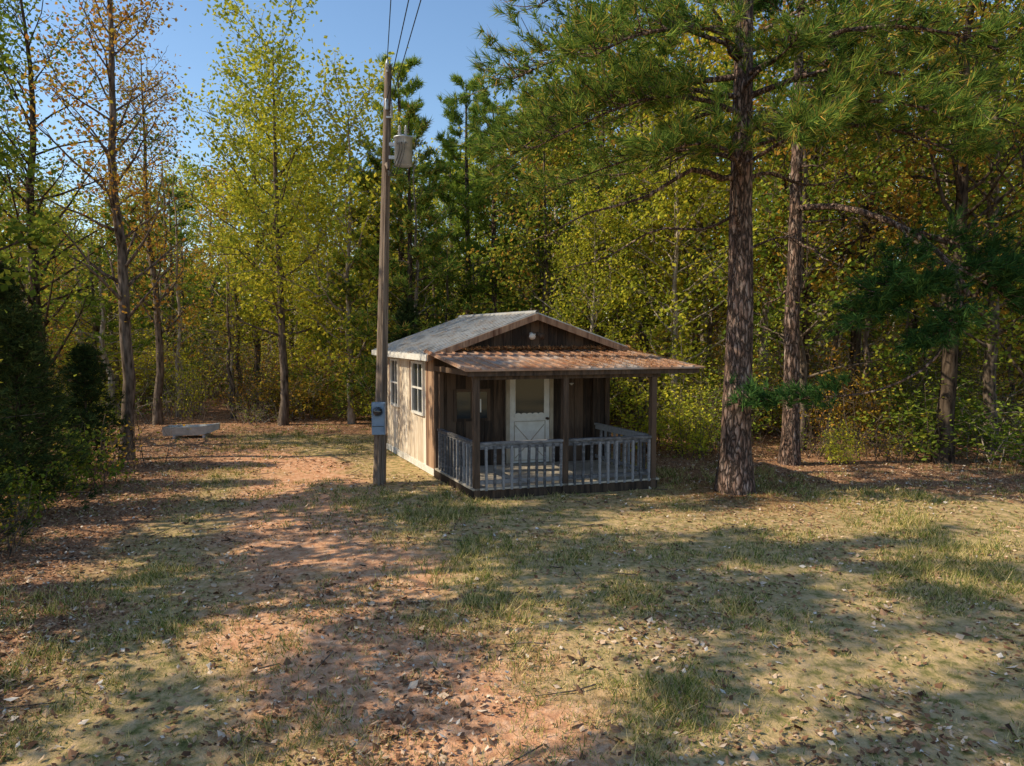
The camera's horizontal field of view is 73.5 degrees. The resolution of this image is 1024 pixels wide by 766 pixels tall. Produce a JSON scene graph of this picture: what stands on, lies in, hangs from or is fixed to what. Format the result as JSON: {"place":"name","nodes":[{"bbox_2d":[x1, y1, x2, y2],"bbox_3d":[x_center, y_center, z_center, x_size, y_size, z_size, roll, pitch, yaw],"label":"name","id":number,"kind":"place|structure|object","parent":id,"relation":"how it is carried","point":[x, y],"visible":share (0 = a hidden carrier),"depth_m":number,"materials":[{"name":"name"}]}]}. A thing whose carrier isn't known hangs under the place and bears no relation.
{"place":"outdoors","nodes":[
{"label":"outdoors","id":0,"kind":"place"},
{"bbox_2d":[0,326,1023,765],"bbox_3d":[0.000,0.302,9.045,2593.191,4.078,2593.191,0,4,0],"label":"ground","id":1,"kind":"structure","parent":0,"point":[834,670],"depth_m":7.06,"materials":[{"name":"soil"}]},
{"bbox_2d":[0,506,26,536],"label":"shrub","id":2,"kind":"object","parent":1,"relation":"on","point":[11,523],"visible":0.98,"depth_m":8.89,"materials":[{"name":"green plant"}]},
{"bbox_2d":[0,389,49,545],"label":"cedar tree","id":3,"kind":"object","parent":1,"relation":"on","point":[2,458],"visible":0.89,"depth_m":9.53,"materials":[{"name":"green plant"}]},
{"bbox_2d":[0,452,67,529],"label":"shrub","id":4,"kind":"object","parent":1,"relation":"on","point":[25,489],"visible":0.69,"depth_m":10.79,"materials":[{"name":"green plant"}]},
{"bbox_2d":[0,476,67,559],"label":"shrub","id":5,"kind":"object","parent":1,"relation":"on","point":[21,498],"visible":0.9,"depth_m":9.31,"materials":[{"name":"green plant"}]},
{"bbox_2d":[0,279,69,488],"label":"cedar tree","id":6,"kind":"object","parent":1,"relation":"on","point":[10,297],"visible":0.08,"depth_m":12.80,"materials":[{"name":"green plant"}]},
{"bbox_2d":[0,261,71,456],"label":"cedar tree","id":7,"kind":"object","parent":1,"relation":"on","point":[3,265],"visible":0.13,"depth_m":14.56,"materials":[{"name":"green plant"}]},
{"bbox_2d":[0,309,76,515],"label":"shrub","id":8,"kind":"object","parent":1,"relation":"on","point":[14,397],"visible":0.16,"depth_m":11.04,"materials":[{"name":"green plant"}]},
{"bbox_2d":[0,0,78,310],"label":"oak tree","id":9,"kind":"object","parent":1,"relation":"on","point":[45,238],"visible":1,"depth_m":11.74,"materials":[{"name":"green plant"}]},
{"bbox_2d":[0,4,108,330],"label":"oak tree","id":10,"kind":"object","parent":1,"relation":"on","point":[42,181],"visible":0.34,"depth_m":18.98,"materials":[{"name":"green plant"}]},
{"bbox_2d":[0,294,122,512],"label":"cedar tree","id":11,"kind":"object","parent":1,"relation":"on","point":[19,318],"visible":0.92,"depth_m":11.23,"materials":[{"name":"green plant"}]},
{"bbox_2d":[12,414,134,498],"bbox_3d":[-8.305,1.374,12.844,1.961,1.604,2.145,0,4,5],"label":"shrub","id":12,"kind":"object","parent":1,"relation":"on","point":[86,475],"visible":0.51,"depth_m":12.89,"materials":[{"name":"green plant"}]},
{"bbox_2d":[52,399,120,441],"bbox_3d":[-11.690,1.016,18.825,1.743,1.426,1.907,1,4,9],"label":"shrub","id":13,"kind":"object","parent":1,"relation":"on","point":[113,412],"visible":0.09,"depth_m":19.12,"materials":[{"name":"green plant"}]},
{"bbox_2d":[51,339,131,463],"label":"cedar tree","id":14,"kind":"object","parent":1,"relation":"on","point":[83,360],"visible":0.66,"depth_m":14.85,"materials":[{"name":"green plant"}]},
{"bbox_2d":[0,0,203,460],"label":"oak tree","id":15,"kind":"object","parent":1,"relation":"on","point":[122,283],"visible":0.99,"depth_m":15.67,"materials":[{"name":"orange plant"}]},
{"bbox_2d":[0,0,210,441],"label":"oak tree","id":16,"kind":"object","parent":1,"relation":"on","point":[31,209],"visible":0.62,"depth_m":17.35,"materials":[{"name":"green plant"}]},
{"bbox_2d":[40,407,187,476],"bbox_3d":[-8.624,1.250,14.665,2.599,1.466,2.849,0,4,-7],"label":"shrub","id":17,"kind":"object","parent":1,"relation":"on","point":[125,452],"visible":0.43,"depth_m":14.36,"materials":[{"name":"green plant"}]},
{"bbox_2d":[80,0,209,424],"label":"maple tree","id":18,"kind":"object","parent":1,"relation":"on","point":[157,398],"visible":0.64,"depth_m":22.04,"materials":[{"name":"green plant"}]},
{"bbox_2d":[162,423,219,438],"bbox_3d":[-9.100,1.356,19.547,1.452,0.400,0.588,-1,4,-9],"label":"rowboat","id":19,"kind":"object","parent":1,"relation":"on","point":[194,429],"visible":0.95,"depth_m":19.32,"materials":[{"name":"metal"}]},
{"bbox_2d":[136,68,342,410],"bbox_3d":[-9.216,-5.079,26.323,7.096,12.534,7.310,0,4,-1],"label":"sycamore tree","id":20,"kind":"object","parent":1,"relation":"on","point":[256,331],"visible":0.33,"depth_m":25.01,"materials":[{"name":"green plant"}]},
{"bbox_2d":[161,0,376,425],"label":"sycamore tree","id":21,"kind":"object","parent":1,"relation":"on","point":[277,98],"visible":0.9,"depth_m":20.84,"materials":[{"name":"green plant"}]},
{"bbox_2d":[199,35,443,423],"bbox_3d":[-5.510,-4.653,22.267,6.172,12.287,7.240,1,4,15],"label":"sycamore tree","id":22,"kind":"object","parent":1,"relation":"on","point":[349,174],"visible":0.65,"depth_m":21.44,"materials":[{"name":"green plant"}]},
{"bbox_2d":[307,151,435,415],"bbox_3d":[-4.415,-3.091,22.661,4.595,9.658,4.737,-2,5,-28],"label":"pine tree","id":23,"kind":"object","parent":1,"relation":"on","point":[376,166],"visible":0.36,"depth_m":22.27,"materials":[{"name":"green plant"}]},
{"bbox_2d":[371,59,412,485],"bbox_3d":[-2.305,-1.982,13.066,0.870,8.194,0.521,0,4,0],"label":"utility pole","id":24,"kind":"object","parent":1,"relation":"on","point":[401,144],"visible":0.98,"depth_m":13.08,"materials":[{"name":"brown wood"}]},
{"bbox_2d":[386,0,420,101],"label":"power line","id":25,"kind":"object","parent":24,"relation":"attached to","point":[399,43],"visible":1,"depth_m":10.84,"materials":[{"name":"black rubber"}]},
{"bbox_2d":[322,53,475,336],"bbox_3d":[-3.832,-5.058,24.086,5.773,12.806,4.591,-2,4,-23],"label":"pine tree","id":26,"kind":"object","parent":1,"relation":"on","point":[417,84],"visible":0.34,"depth_m":23.69,"materials":[{"name":"green plant"}]},
{"bbox_2d":[371,297,430,396],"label":"cedar tree","id":27,"kind":"object","parent":1,"relation":"on","point":[410,316],"visible":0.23,"depth_m":19.57,"materials":[{"name":"green plant"}]},
{"bbox_2d":[329,100,482,403],"bbox_3d":[-3.263,-3.237,20.914,5.033,10.262,4.882,0,4,-3],"label":"pine tree","id":28,"kind":"object","parent":1,"relation":"on","point":[408,284],"visible":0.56,"depth_m":20.44,"materials":[{"name":"green plant"}]},
{"bbox_2d":[419,70,526,330],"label":"pine tree","id":29,"kind":"object","parent":1,"relation":"on","point":[464,231],"visible":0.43,"depth_m":24.61,"materials":[{"name":"green plant"}]},
{"bbox_2d":[433,97,542,313],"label":"pine tree","id":30,"kind":"object","parent":1,"relation":"on","point":[472,202],"visible":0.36,"depth_m":22.79,"materials":[{"name":"green plant"}]},
{"bbox_2d":[1,231,1021,356],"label":"distant forest","id":31,"kind":"object","parent":1,"relation":"on","point":[332,350],"visible":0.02,"depth_m":54.33,"materials":[{"name":"green plant"}]},
{"bbox_2d":[0,0,1023,443],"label":"distant trees","id":32,"kind":"object","parent":1,"relation":"on","point":[98,322],"visible":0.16,"depth_m":27.81,"materials":[{"name":"green plant"}]},
{"bbox_2d":[0,434,1023,765],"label":"fallen twigs","id":33,"kind":"object","parent":1,"relation":"on","point":[516,592],"visible":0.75,"depth_m":8.35,"materials":[{"name":"brown wood"}]},
{"bbox_2d":[0,411,1023,765],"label":"leaf litter","id":34,"kind":"object","parent":1,"relation":"on","point":[418,679],"visible":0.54,"depth_m":7.01,"materials":[{"name":"brown plant"}]},
{"bbox_2d":[24,273,1023,467],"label":"understory brush","id":35,"kind":"object","parent":1,"relation":"on","point":[305,391],"visible":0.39,"depth_m":22.93,"materials":[{"name":"green plant"}]},
{"bbox_2d":[372,310,704,499],"bbox_3d":[0.006,0.139,15.399,4.581,3.460,7.413,-2,5,-25],"label":"wooden cabin","id":36,"kind":"object","parent":1,"relation":"on","point":[499,405],"visible":1,"depth_m":14.16,"materials":[{"name":"brown wood"}]},
{"bbox_2d":[389,358,424,415],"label":"side windows","id":37,"kind":"structure","parent":36,"relation":"in","point":[416,368],"depth_m":15.38,"materials":[{"name":"white paint"}]},
{"bbox_2d":[453,389,489,421],"bbox_3d":[-0.830,0.459,14.223,0.775,0.670,0.029,-1,4,-15],"label":"front window","id":38,"kind":"structure","parent":36,"relation":"in","point":[462,398],"depth_m":14.20,"materials":[{"name":"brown wood"}]},
{"bbox_2d":[505,379,553,463],"bbox_3d":[0.380,0.667,14.538,1.048,2.070,0.088,-1,4,-15],"label":"front door","id":39,"kind":"structure","parent":36,"relation":"in","point":[529,402],"depth_m":14.56,"materials":[{"name":"white paint"}]},
{"bbox_2d":[453,32,628,330],"bbox_3d":[0.963,-4.400,20.986,5.640,11.903,6.100,1,4,8],"label":"maple tree","id":40,"kind":"object","parent":1,"relation":"on","point":[550,156],"visible":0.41,"depth_m":20.61,"materials":[{"name":"green plant"}]},
{"bbox_2d":[480,94,607,330],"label":"pine tree","id":41,"kind":"object","parent":1,"relation":"on","point":[497,291],"visible":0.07,"depth_m":24.15,"materials":[{"name":"green plant"}]},
{"bbox_2d":[513,176,662,420],"bbox_3d":[2.201,-2.089,19.585,3.757,7.479,4.407,4,6,44],"label":"maple tree","id":42,"kind":"object","parent":1,"relation":"on","point":[597,306],"visible":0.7,"depth_m":19.09,"materials":[{"name":"green plant"}]},
{"bbox_2d":[467,0,713,339],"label":"oak tree","id":43,"kind":"object","parent":1,"relation":"on","point":[586,160],"visible":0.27,"depth_m":21.57,"materials":[{"name":"green plant"}]},
{"bbox_2d":[610,349,721,454],"bbox_3d":[3.872,0.438,17.582,3.616,2.681,2.322,-2,5,-26],"label":"shrub","id":44,"kind":"object","parent":1,"relation":"on","point":[644,425],"visible":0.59,"depth_m":17.27,"materials":[{"name":"green plant"}]},
{"bbox_2d":[554,40,788,437],"bbox_3d":[4.716,-3.920,19.427,6.611,11.218,5.635,3,5,40],"label":"maple tree","id":45,"kind":"object","parent":1,"relation":"on","point":[676,318],"visible":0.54,"depth_m":19.04,"materials":[{"name":"green plant"}]},
{"bbox_2d":[656,381,720,460],"bbox_3d":[4.308,0.835,16.600,1.689,1.950,2.629,2,4,24],"label":"shrub","id":46,"kind":"object","parent":1,"relation":"on","point":[699,434],"visible":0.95,"depth_m":16.18,"materials":[{"name":"green plant"}]},
{"bbox_2d":[662,344,780,456],"bbox_3d":[5.042,0.400,16.600,3.304,2.840,2.773,-2,5,-28],"label":"shrub","id":47,"kind":"object","parent":1,"relation":"on","point":[718,415],"visible":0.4,"depth_m":16.59,"materials":[{"name":"green plant"}]},
{"bbox_2d":[571,0,873,424],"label":"maple tree","id":48,"kind":"object","parent":1,"relation":"on","point":[719,53],"visible":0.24,"depth_m":21.23,"materials":[{"name":"green plant"}]},
{"bbox_2d":[439,0,1023,495],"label":"pine tree","id":49,"kind":"object","parent":1,"relation":"on","point":[801,120],"visible":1,"depth_m":11.39,"materials":[{"name":"green plant"}]},
{"bbox_2d":[634,0,970,438],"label":"oak tree","id":50,"kind":"object","parent":1,"relation":"on","point":[852,242],"visible":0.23,"depth_m":17.91,"materials":[{"name":"green plant"}]},
{"bbox_2d":[679,0,934,450],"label":"maple tree","id":51,"kind":"object","parent":1,"relation":"on","point":[823,301],"visible":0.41,"depth_m":16.80,"materials":[{"name":"green plant"}]},
{"bbox_2d":[818,414,864,466],"bbox_3d":[7.387,1.287,15.346,1.056,1.218,1.644,2,5,26],"label":"shrub","id":52,"kind":"object","parent":1,"relation":"on","point":[832,448],"visible":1,"depth_m":15.43,"materials":[{"name":"green plant"}]},
{"bbox_2d":[715,0,1023,465],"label":"pine tree","id":53,"kind":"object","parent":1,"relation":"on","point":[791,394],"visible":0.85,"depth_m":12.04,"materials":[{"name":"green plant"}]},
{"bbox_2d":[728,0,1011,430],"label":"oak tree","id":54,"kind":"object","parent":1,"relation":"on","point":[855,334],"visible":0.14,"depth_m":20.12,"materials":[{"name":"green plant"}]},
{"bbox_2d":[840,415,964,464],"bbox_3d":[8.926,1.292,16.059,2.279,1.173,2.079,-1,4,-19],"label":"shrub","id":55,"kind":"object","parent":1,"relation":"on","point":[880,450],"visible":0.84,"depth_m":15.98,"materials":[{"name":"green leaf"},{"name":"brown twig"}]},
{"bbox_2d":[797,0,1023,463],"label":"oak tree","id":56,"kind":"object","parent":1,"relation":"on","point":[949,371],"visible":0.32,"depth_m":15.50,"materials":[{"name":"green plant"}]},
{"bbox_2d":[839,0,1023,450],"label":"oak tree","id":57,"kind":"object","parent":1,"relation":"on","point":[989,368],"visible":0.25,"depth_m":17.28,"materials":[{"name":"green plant"}]},
{"bbox_2d":[868,0,1023,393],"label":"oak tree","id":58,"kind":"object","parent":1,"relation":"on","point":[1020,127],"visible":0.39,"depth_m":14.37,"materials":[{"name":"green plant"}]},
{"bbox_2d":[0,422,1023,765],"bbox_3d":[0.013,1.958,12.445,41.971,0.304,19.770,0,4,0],"label":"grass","id":59,"kind":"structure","parent":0,"point":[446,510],"depth_m":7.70,"materials":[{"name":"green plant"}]},
{"bbox_2d":[0,0,1023,324],"label":"sky","id":60,"kind":"structure","parent":0,"point":[442,30],"materials":[{"name":"blue"}]}
]}

